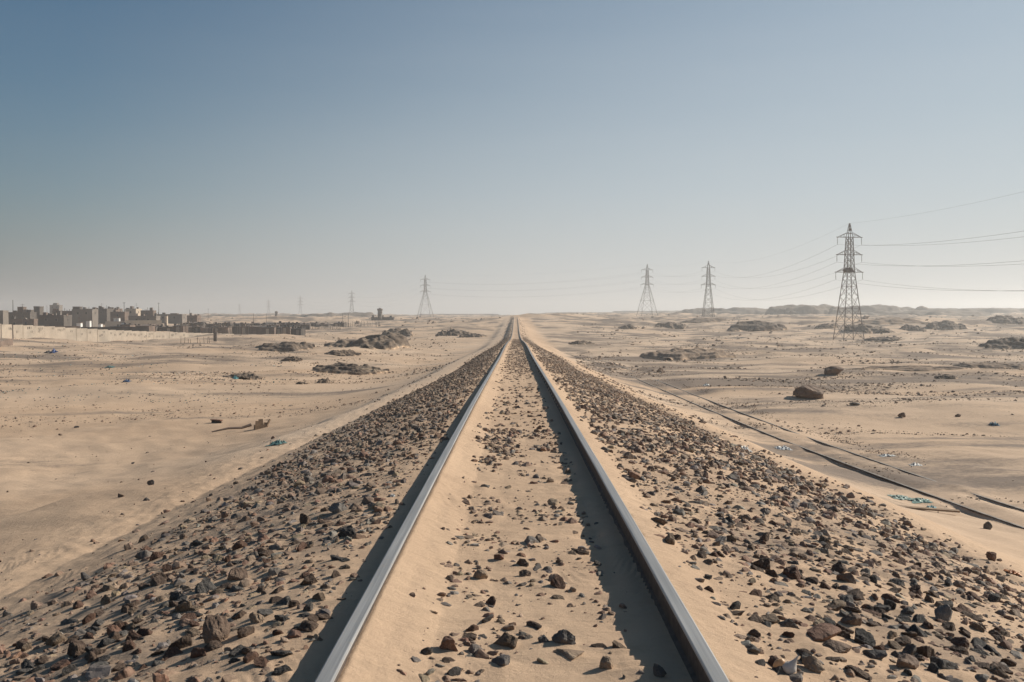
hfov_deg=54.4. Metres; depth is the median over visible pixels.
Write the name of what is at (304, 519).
ballast stone
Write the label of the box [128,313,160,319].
house
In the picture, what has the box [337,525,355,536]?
ballast stone
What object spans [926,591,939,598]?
ballast stone
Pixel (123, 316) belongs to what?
house
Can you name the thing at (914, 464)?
plastic bag
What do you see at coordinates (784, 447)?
plastic bag
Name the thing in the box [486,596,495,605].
ballast stone
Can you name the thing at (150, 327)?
shack
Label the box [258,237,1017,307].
power cable
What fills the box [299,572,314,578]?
ballast stone
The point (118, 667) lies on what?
ballast stone
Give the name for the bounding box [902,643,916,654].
ballast stone
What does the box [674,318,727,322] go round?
rock outcrop
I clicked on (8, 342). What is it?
sheet fence
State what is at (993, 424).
plastic scrap
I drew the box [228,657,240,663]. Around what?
ballast stone
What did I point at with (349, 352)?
rock outcrop
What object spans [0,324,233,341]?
boundary wall
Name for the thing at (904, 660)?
ballast stone
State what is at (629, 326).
rock outcrop
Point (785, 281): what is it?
power cable
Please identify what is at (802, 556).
stone
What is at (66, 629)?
ballast stone
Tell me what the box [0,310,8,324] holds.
house
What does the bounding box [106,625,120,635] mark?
ballast stone
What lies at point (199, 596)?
ballast stone
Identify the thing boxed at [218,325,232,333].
shack
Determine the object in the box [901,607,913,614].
ballast stone
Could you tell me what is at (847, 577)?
ballast stone
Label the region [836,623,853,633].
ballast stone
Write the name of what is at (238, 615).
ballast stone
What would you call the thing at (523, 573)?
ballast stone
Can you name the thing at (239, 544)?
ballast stone
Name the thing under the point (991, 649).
ballast stone
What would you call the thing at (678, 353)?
rock outcrop
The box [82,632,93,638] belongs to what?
ballast stone
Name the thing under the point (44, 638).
ballast stone
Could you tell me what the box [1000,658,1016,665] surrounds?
ballast stone
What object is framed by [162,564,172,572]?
ballast stone
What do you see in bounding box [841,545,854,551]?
ballast stone
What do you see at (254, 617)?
ballast stone
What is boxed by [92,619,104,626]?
ballast stone
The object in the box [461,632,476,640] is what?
ballast stone
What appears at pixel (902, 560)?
ballast stone
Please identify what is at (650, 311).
hill
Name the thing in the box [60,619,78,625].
ballast stone
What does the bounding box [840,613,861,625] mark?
ballast stone
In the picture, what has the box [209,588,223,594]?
ballast stone
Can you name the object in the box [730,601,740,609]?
ballast stone
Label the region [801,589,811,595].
ballast stone
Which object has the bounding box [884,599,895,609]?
ballast stone
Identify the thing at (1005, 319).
rock outcrop
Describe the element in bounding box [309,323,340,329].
stockade
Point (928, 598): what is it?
ballast stone
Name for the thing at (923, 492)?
buried rail
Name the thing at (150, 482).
boulder
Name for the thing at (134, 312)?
house
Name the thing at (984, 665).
ballast stone
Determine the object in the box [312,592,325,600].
ballast stone
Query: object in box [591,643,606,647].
ballast stone
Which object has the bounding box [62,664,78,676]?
ballast stone
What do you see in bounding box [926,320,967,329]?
rock outcrop
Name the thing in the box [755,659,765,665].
ballast stone
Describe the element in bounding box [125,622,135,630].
ballast stone
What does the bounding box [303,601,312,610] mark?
ballast stone
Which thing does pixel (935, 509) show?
board
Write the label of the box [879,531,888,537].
ballast stone
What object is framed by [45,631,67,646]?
ballast stone
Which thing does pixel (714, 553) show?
ballast stone
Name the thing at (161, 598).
ballast stone
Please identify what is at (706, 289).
pylon
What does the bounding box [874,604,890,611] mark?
ballast stone
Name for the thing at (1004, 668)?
ballast stone
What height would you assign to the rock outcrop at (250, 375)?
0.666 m
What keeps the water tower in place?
on the ground
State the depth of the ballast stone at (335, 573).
5.74 m
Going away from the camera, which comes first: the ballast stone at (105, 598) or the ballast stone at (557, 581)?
the ballast stone at (557, 581)
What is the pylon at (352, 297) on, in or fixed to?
on the ground
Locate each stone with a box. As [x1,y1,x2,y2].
[15,640,28,648]
[16,668,32,674]
[18,653,28,658]
[21,642,31,651]
[21,659,33,668]
[27,664,45,673]
[34,656,48,664]
[42,635,48,641]
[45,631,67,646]
[50,659,70,670]
[59,626,73,633]
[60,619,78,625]
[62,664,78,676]
[64,635,79,643]
[67,638,86,657]
[72,600,83,608]
[81,572,90,580]
[82,613,95,624]
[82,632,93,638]
[84,646,91,652]
[84,648,105,660]
[86,629,96,635]
[87,651,97,662]
[90,626,100,631]
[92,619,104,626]
[93,661,108,665]
[94,608,104,616]
[95,655,110,662]
[96,638,114,647]
[100,594,110,604]
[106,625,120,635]
[108,631,122,639]
[112,620,122,624]
[112,663,125,670]
[117,621,127,629]
[119,630,127,636]
[120,606,128,612]
[121,601,140,609]
[122,639,135,651]
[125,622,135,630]
[125,630,141,640]
[128,607,137,614]
[130,648,141,654]
[132,618,143,623]
[136,628,152,635]
[138,583,149,589]
[138,664,147,670]
[142,545,151,550]
[149,552,162,561]
[150,575,166,586]
[151,649,163,655]
[151,660,164,666]
[153,595,164,602]
[154,572,166,578]
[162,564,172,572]
[162,647,182,660]
[168,601,177,606]
[168,634,191,648]
[169,591,179,600]
[175,601,191,611]
[176,594,187,600]
[179,613,196,622]
[185,627,200,635]
[186,611,202,616]
[189,620,199,626]
[190,605,204,610]
[190,647,206,657]
[192,540,203,545]
[194,577,216,593]
[194,594,205,599]
[203,640,223,651]
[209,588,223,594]
[217,582,230,588]
[224,554,230,561]
[226,560,241,565]
[228,585,243,591]
[228,644,251,656]
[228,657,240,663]
[231,610,246,619]
[232,540,246,550]
[237,626,254,637]
[241,647,251,654]
[243,651,258,662]
[249,612,263,622]
[253,656,268,667]
[256,586,264,591]
[257,608,273,616]
[258,549,273,556]
[262,558,270,562]
[268,596,282,603]
[270,586,283,593]
[270,650,292,656]
[271,664,292,675]
[272,629,282,635]
[274,596,290,604]
[274,615,289,620]
[288,600,299,607]
[296,541,306,551]
[298,612,309,616]
[298,620,318,631]
[299,513,311,524]
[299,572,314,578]
[300,573,317,584]
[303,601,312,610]
[306,541,313,547]
[307,614,318,622]
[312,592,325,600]
[317,613,332,619]
[322,522,333,526]
[330,555,343,560]
[331,570,340,577]
[335,521,346,525]
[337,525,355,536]
[339,564,349,568]
[340,557,349,561]
[421,647,432,654]
[439,636,457,651]
[442,657,455,662]
[447,666,461,675]
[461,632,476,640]
[465,624,478,631]
[473,569,487,578]
[481,614,493,622]
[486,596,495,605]
[491,655,509,665]
[493,632,517,648]
[494,554,503,559]
[516,558,528,566]
[519,569,530,576]
[526,621,541,629]
[538,635,550,642]
[550,575,565,588]
[552,594,564,599]
[552,629,575,644]
[553,648,583,659]
[571,548,588,554]
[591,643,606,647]
[594,560,601,565]
[599,656,612,668]
[612,640,626,648]
[651,517,667,524]
[653,663,666,677]
[664,533,674,544]
[673,534,680,539]
[692,518,702,523]
[697,551,706,558]
[704,574,711,579]
[704,586,713,592]
[710,551,718,556]
[725,516,734,523]
[726,535,736,541]
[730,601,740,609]
[730,610,744,615]
[745,643,759,654]
[746,635,754,641]
[747,544,755,550]
[747,629,760,637]
[748,613,763,622]
[749,589,761,596]
[750,564,764,572]
[753,558,770,569]
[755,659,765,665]
[759,532,769,541]
[761,613,780,623]
[762,621,771,626]
[765,569,778,577]
[765,594,780,601]
[767,655,778,666]
[772,609,783,615]
[772,666,785,673]
[778,618,799,628]
[782,566,800,579]
[782,631,794,637]
[787,561,798,564]
[796,648,811,655]
[798,553,806,559]
[800,652,810,663]
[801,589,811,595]
[802,656,824,671]
[804,577,817,584]
[806,623,841,640]
[818,535,830,544]
[820,581,831,589]
[821,542,833,549]
[822,640,851,652]
[823,617,835,624]
[824,604,841,610]
[825,656,839,661]
[830,599,845,606]
[831,561,846,573]
[832,583,839,588]
[836,572,855,583]
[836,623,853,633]
[836,630,850,638]
[839,594,853,602]
[839,609,846,616]
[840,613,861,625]
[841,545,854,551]
[841,548,853,556]
[842,606,861,612]
[844,588,864,599]
[844,665,871,680]
[854,628,875,646]
[861,608,881,616]
[862,649,887,658]
[865,606,884,613]
[866,621,881,626]
[868,575,876,583]
[873,645,884,649]
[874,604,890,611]
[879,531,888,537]
[881,593,899,603]
[881,613,893,619]
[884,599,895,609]
[887,640,901,649]
[888,587,901,592]
[888,630,897,638]
[891,651,898,657]
[892,578,904,585]
[894,635,910,645]
[896,557,905,565]
[896,614,912,622]
[896,653,918,668]
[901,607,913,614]
[901,631,917,636]
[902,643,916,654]
[903,668,912,675]
[905,624,927,636]
[908,584,922,593]
[912,614,925,622]
[912,654,924,660]
[916,645,934,657]
[921,620,933,628]
[924,594,933,602]
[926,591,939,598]
[927,662,938,673]
[930,656,958,669]
[933,619,944,622]
[934,604,952,620]
[935,601,943,606]
[940,600,953,607]
[941,621,955,630]
[943,646,968,654]
[944,578,951,585]
[945,571,952,578]
[950,637,968,647]
[951,607,961,612]
[957,603,972,612]
[958,629,970,637]
[961,611,985,621]
[964,655,975,661]
[965,591,982,602]
[969,622,984,631]
[970,637,987,647]
[970,648,985,655]
[974,662,989,669]
[985,644,1001,656]
[987,593,1000,601]
[988,629,1001,635]
[989,665,1009,678]
[990,662,1012,674]
[991,634,1002,641]
[994,627,1005,630]
[998,630,1009,636]
[999,594,1009,599]
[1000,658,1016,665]
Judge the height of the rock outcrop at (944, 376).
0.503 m
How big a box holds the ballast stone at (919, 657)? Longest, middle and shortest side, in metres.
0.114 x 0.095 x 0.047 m
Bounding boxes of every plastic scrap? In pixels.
[265,439,287,446]
[989,422,999,425]
[1004,569,1021,575]
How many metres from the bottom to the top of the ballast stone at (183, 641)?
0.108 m
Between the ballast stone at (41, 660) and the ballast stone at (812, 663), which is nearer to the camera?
the ballast stone at (812, 663)
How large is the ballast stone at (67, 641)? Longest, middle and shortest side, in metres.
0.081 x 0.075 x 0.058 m
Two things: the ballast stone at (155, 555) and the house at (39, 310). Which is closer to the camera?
the ballast stone at (155, 555)
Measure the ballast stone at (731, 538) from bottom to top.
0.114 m
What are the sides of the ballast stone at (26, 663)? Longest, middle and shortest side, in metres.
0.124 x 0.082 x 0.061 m
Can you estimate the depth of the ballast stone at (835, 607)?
5.37 m
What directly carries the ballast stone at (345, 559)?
on the ballast at (600, 388)
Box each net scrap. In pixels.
[887,494,910,499]
[910,498,932,503]
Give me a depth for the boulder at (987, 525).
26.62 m
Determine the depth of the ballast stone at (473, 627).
4.82 m
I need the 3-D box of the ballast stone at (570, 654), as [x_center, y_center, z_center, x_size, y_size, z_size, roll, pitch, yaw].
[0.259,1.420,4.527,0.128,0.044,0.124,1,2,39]
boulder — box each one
[147,480,153,484]
[793,384,823,398]
[824,366,843,374]
[897,412,905,416]
[983,521,991,529]
[986,551,995,560]
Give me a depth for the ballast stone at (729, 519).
7.72 m
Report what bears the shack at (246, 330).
on the ground
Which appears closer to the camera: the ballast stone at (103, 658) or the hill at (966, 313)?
the ballast stone at (103, 658)
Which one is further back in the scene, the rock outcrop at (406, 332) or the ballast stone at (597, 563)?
the rock outcrop at (406, 332)
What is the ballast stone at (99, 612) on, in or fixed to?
on the ballast at (600, 388)
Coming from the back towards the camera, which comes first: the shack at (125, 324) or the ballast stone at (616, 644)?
the shack at (125, 324)
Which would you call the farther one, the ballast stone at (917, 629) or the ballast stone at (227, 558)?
the ballast stone at (227, 558)
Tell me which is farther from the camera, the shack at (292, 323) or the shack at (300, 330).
the shack at (292, 323)
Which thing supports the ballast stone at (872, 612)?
on the ballast at (600, 388)
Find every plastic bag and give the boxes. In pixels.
[775,445,790,449]
[909,463,922,465]
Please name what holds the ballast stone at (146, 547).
on the ballast at (600, 388)
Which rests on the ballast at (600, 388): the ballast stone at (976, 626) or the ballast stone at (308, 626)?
the ballast stone at (308, 626)
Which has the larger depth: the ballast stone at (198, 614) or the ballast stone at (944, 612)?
the ballast stone at (944, 612)
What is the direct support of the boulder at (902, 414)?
on the ground
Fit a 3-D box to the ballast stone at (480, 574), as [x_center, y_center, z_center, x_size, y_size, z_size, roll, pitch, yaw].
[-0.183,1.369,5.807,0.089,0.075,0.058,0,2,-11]
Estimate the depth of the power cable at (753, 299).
309.76 m
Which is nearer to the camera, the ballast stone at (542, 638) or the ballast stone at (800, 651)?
the ballast stone at (800, 651)
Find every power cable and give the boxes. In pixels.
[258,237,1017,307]
[274,192,1020,301]
[284,231,1021,305]
[300,280,990,308]
[312,281,1023,309]
[388,262,1014,301]
[397,261,1016,297]
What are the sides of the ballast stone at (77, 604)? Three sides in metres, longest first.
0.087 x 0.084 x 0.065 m
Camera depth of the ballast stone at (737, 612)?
4.96 m
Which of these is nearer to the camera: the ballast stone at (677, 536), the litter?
the ballast stone at (677, 536)
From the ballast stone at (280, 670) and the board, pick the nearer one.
the ballast stone at (280, 670)
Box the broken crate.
[254,419,270,429]
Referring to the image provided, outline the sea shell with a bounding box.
[773,655,798,673]
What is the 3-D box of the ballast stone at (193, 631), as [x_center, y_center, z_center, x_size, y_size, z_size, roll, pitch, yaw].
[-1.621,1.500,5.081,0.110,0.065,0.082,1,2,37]
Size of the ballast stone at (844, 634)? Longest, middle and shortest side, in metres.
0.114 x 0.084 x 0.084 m
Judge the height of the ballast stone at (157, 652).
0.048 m
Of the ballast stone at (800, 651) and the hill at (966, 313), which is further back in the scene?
the hill at (966, 313)
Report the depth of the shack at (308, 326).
370.66 m
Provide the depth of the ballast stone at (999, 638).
5.52 m
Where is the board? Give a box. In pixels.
[898,505,959,512]
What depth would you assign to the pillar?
219.57 m
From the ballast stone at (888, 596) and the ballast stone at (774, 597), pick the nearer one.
the ballast stone at (774, 597)
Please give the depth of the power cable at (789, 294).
283.59 m
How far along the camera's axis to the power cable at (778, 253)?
314.36 m
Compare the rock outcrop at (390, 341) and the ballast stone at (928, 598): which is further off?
the rock outcrop at (390, 341)
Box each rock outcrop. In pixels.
[223,372,265,379]
[255,341,314,351]
[281,356,301,361]
[312,362,388,374]
[317,378,331,382]
[324,332,410,349]
[324,349,360,355]
[381,328,412,336]
[435,329,470,335]
[459,333,486,337]
[568,340,594,344]
[619,324,636,328]
[639,347,735,359]
[655,322,685,328]
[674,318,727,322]
[727,320,787,331]
[814,323,837,328]
[845,323,893,333]
[850,365,966,370]
[853,317,929,324]
[855,336,902,341]
[899,324,926,330]
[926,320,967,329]
[934,374,958,378]
[953,362,1023,368]
[978,337,1023,349]
[980,315,1023,324]
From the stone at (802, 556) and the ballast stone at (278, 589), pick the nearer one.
the ballast stone at (278, 589)
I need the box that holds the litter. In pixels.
[0,339,996,512]
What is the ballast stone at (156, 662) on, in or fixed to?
on the ground
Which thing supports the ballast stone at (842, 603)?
on the ballast at (600, 388)
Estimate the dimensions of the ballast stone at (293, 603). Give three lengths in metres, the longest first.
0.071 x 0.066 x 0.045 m
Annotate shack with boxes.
[122,322,135,326]
[137,324,155,331]
[163,325,172,331]
[173,324,187,331]
[189,325,193,332]
[192,322,205,327]
[194,325,204,332]
[200,327,210,332]
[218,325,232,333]
[222,322,233,325]
[229,324,239,334]
[241,324,254,333]
[250,325,266,333]
[260,325,275,333]
[276,326,281,333]
[282,325,291,334]
[287,322,300,325]
[291,326,304,335]
[296,322,310,329]
[310,322,319,325]
[317,323,330,326]
[334,321,347,326]
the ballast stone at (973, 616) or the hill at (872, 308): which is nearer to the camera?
the ballast stone at (973, 616)
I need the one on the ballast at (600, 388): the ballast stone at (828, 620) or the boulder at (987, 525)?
the ballast stone at (828, 620)
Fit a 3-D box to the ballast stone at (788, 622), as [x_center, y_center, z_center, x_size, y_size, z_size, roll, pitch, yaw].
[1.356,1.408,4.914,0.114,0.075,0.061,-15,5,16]
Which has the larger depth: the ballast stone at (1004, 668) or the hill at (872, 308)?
the hill at (872, 308)
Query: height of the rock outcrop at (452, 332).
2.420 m
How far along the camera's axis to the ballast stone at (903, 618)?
5.47 m
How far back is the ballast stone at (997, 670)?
4.67 m
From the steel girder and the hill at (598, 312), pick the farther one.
the hill at (598, 312)
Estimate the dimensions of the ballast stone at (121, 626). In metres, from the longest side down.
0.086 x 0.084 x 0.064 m
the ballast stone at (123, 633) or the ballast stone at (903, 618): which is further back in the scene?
the ballast stone at (903, 618)
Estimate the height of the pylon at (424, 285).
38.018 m
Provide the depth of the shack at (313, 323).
425.54 m
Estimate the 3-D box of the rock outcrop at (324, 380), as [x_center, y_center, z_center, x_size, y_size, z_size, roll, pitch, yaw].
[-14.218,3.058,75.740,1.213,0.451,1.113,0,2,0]
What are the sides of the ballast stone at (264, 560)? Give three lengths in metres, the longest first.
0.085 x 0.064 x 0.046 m
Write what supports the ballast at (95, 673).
on the ground
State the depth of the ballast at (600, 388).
25.07 m
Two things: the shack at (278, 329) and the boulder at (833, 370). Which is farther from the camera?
the shack at (278, 329)
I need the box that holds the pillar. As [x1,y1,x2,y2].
[213,332,217,340]
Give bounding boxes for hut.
[86,320,91,326]
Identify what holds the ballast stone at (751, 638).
on the ballast at (600, 388)
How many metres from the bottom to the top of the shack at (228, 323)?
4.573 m
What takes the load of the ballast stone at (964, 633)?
on the ballast at (600, 388)
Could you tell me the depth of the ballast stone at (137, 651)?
4.85 m
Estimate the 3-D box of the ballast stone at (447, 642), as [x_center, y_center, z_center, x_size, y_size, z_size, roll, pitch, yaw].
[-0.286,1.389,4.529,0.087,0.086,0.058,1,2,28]
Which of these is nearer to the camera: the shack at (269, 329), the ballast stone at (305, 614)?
the ballast stone at (305, 614)
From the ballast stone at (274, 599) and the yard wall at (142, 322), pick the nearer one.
the ballast stone at (274, 599)
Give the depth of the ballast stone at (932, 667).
4.54 m
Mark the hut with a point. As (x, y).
(88, 323)
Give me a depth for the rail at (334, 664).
5.33 m
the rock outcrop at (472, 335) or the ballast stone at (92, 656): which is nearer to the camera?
the ballast stone at (92, 656)
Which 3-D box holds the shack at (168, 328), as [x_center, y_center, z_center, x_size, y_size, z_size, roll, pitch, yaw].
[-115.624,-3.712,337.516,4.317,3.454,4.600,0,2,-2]
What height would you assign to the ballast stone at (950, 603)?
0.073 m
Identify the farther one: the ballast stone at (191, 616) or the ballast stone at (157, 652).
the ballast stone at (191, 616)
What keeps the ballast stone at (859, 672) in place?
on the ballast at (600, 388)
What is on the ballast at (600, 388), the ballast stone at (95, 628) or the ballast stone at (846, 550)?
the ballast stone at (846, 550)
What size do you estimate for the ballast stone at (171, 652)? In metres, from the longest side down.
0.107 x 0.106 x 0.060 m
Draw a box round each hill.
[211,314,289,315]
[290,312,374,316]
[413,314,498,315]
[540,312,661,313]
[613,310,681,312]
[678,307,767,314]
[764,304,851,314]
[821,304,928,311]
[847,309,990,316]
[929,308,1023,313]
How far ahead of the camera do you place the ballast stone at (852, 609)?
5.42 m
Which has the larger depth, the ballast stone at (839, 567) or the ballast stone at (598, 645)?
the ballast stone at (839, 567)
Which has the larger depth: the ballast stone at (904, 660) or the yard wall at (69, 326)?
the yard wall at (69, 326)
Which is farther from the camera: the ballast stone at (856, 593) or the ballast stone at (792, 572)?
the ballast stone at (792, 572)
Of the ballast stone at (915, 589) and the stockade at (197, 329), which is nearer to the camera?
the ballast stone at (915, 589)
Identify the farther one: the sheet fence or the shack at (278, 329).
the shack at (278, 329)
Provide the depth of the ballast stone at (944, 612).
5.65 m
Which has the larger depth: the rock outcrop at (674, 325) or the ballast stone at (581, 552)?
the rock outcrop at (674, 325)
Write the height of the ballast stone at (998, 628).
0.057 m
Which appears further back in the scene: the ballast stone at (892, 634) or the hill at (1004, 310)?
the hill at (1004, 310)
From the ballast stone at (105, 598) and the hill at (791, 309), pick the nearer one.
the ballast stone at (105, 598)
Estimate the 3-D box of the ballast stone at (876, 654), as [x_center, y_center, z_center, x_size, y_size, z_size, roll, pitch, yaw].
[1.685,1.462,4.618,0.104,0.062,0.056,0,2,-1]
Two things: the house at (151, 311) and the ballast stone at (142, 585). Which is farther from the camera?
the house at (151, 311)
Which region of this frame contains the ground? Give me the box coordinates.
[0,312,1023,681]
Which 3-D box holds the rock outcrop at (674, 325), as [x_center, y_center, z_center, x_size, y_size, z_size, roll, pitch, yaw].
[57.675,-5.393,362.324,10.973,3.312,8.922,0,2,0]
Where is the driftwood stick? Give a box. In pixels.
[212,423,251,431]
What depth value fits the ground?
13.63 m
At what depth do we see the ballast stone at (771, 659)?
4.24 m
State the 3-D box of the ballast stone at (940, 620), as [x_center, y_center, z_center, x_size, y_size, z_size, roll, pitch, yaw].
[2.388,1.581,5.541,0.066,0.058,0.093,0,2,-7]
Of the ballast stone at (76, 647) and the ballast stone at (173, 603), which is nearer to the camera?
the ballast stone at (76, 647)
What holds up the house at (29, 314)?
on the ground
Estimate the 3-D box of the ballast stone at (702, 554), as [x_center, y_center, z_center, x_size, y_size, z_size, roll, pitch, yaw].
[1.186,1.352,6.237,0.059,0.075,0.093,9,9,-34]
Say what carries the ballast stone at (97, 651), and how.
on the ballast at (600, 388)
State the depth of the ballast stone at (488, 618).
4.97 m
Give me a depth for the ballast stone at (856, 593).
5.87 m
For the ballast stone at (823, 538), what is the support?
on the ballast at (600, 388)
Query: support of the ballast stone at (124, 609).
on the ground
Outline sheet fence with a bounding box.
[0,338,12,346]
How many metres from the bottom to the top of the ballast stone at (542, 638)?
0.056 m
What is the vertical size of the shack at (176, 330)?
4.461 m
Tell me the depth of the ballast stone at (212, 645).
4.64 m
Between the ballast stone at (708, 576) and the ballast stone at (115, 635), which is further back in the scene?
the ballast stone at (708, 576)
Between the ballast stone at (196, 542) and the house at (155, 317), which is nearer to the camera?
the ballast stone at (196, 542)
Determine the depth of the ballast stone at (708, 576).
5.65 m
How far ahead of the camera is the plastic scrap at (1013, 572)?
9.28 m
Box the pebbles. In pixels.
[0,313,1023,503]
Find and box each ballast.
[0,316,1022,681]
[0,388,1023,681]
[0,483,1023,681]
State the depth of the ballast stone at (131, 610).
5.86 m
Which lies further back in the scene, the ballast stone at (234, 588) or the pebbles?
the pebbles
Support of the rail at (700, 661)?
on the ground
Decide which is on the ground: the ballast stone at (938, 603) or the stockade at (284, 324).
the stockade at (284, 324)
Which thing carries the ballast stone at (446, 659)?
on the ground
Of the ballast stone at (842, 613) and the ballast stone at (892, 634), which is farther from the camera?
the ballast stone at (842, 613)
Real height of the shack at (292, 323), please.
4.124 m
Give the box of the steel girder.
[210,419,222,422]
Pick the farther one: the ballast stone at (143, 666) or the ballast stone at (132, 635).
the ballast stone at (132, 635)
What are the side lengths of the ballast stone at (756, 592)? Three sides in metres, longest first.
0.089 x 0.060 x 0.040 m
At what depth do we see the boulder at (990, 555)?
9.85 m
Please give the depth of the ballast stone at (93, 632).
5.54 m
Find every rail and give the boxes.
[315,321,513,681]
[518,325,729,681]
[566,353,1023,528]
[576,353,1023,510]
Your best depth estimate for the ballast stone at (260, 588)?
5.71 m
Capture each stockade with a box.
[176,323,249,333]
[251,324,305,333]
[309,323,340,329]
[341,321,379,326]
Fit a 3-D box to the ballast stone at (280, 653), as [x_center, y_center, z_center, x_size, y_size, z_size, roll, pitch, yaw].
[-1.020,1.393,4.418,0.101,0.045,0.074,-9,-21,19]
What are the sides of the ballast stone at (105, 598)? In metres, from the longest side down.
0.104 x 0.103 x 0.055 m
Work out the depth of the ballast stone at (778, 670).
4.16 m
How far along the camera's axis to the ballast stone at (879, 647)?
4.78 m
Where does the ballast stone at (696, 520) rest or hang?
on the ballast at (600, 388)
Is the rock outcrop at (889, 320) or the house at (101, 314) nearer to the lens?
the rock outcrop at (889, 320)
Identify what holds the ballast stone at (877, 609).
on the ballast at (772, 472)
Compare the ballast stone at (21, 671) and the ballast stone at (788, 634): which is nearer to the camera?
the ballast stone at (788, 634)
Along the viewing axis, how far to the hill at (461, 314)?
1481.32 m
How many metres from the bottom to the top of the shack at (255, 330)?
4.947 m
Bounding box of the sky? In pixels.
[0,0,1023,314]
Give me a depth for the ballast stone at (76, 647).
5.08 m
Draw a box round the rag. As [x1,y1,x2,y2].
[879,454,894,456]
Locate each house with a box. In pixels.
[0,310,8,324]
[8,307,36,318]
[9,316,37,325]
[33,306,43,325]
[38,311,71,325]
[49,303,62,313]
[52,308,71,314]
[72,307,97,326]
[83,306,113,323]
[108,307,122,311]
[110,309,128,320]
[125,306,141,315]
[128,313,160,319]
[140,308,155,315]
[157,313,185,323]
[187,313,200,321]
[371,315,394,319]
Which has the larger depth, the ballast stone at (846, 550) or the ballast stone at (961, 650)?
the ballast stone at (846, 550)
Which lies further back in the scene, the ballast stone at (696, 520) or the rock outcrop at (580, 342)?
the rock outcrop at (580, 342)
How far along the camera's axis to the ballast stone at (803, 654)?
4.39 m
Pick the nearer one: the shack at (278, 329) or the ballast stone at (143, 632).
the ballast stone at (143, 632)
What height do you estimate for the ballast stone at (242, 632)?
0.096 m
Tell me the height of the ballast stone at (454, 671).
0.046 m
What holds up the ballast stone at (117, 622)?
on the ballast at (600, 388)
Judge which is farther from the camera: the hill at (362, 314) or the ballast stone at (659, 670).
the hill at (362, 314)
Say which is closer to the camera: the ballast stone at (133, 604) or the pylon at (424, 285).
the ballast stone at (133, 604)
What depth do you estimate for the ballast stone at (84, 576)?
7.67 m
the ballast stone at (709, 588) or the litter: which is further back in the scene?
the litter
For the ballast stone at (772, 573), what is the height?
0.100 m
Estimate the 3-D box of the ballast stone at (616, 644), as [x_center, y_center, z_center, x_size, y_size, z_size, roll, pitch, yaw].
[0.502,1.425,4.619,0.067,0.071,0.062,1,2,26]
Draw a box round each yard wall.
[55,326,79,327]
[81,327,146,330]
[105,321,124,326]
[125,320,161,325]
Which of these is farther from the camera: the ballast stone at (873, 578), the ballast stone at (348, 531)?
the ballast stone at (348, 531)
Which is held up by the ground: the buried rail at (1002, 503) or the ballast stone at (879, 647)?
the buried rail at (1002, 503)
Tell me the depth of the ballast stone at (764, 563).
6.21 m
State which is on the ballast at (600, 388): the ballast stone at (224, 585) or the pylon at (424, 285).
the ballast stone at (224, 585)
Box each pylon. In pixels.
[348,290,354,311]
[417,275,433,316]
[636,264,657,315]
[701,263,715,316]
[833,223,864,340]
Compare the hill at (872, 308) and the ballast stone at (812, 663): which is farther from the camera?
the hill at (872, 308)
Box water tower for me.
[377,308,382,319]
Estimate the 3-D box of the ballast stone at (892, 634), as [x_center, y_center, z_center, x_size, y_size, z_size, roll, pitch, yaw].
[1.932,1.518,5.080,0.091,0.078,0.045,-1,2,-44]
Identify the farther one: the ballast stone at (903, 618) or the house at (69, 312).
the house at (69, 312)
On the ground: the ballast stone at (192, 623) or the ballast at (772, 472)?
the ballast at (772, 472)
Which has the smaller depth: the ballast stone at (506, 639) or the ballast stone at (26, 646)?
the ballast stone at (506, 639)
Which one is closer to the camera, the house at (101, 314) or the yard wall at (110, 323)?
the yard wall at (110, 323)
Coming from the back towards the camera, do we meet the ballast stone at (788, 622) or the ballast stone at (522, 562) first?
the ballast stone at (522, 562)
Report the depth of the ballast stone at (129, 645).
4.92 m
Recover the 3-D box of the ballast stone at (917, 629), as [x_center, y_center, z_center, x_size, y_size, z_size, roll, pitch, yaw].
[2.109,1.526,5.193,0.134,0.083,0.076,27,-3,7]
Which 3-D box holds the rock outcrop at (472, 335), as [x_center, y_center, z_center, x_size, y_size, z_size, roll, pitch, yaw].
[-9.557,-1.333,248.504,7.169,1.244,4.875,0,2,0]
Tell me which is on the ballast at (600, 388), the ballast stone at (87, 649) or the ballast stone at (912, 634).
the ballast stone at (87, 649)
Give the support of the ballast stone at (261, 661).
on the ballast at (600, 388)
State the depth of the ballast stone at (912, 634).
5.12 m
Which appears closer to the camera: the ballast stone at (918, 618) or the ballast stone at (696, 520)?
the ballast stone at (918, 618)
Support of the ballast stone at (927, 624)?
on the ballast at (772, 472)
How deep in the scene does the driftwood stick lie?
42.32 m
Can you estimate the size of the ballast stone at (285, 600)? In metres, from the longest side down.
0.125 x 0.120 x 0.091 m
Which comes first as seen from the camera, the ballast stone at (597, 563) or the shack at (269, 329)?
the ballast stone at (597, 563)
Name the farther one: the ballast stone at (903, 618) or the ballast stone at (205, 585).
the ballast stone at (205, 585)
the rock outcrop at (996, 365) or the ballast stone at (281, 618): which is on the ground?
the rock outcrop at (996, 365)
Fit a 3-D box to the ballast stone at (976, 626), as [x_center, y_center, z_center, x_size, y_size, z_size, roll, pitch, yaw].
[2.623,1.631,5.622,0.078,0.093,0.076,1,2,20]
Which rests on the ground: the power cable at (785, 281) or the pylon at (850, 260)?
the pylon at (850, 260)
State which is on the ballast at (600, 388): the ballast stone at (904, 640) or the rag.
the ballast stone at (904, 640)
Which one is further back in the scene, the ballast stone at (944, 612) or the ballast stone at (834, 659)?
the ballast stone at (944, 612)
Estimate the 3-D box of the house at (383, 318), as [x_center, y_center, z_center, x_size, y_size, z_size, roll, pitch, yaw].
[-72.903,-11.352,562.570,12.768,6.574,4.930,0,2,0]
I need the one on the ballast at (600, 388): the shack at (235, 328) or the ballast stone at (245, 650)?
the ballast stone at (245, 650)

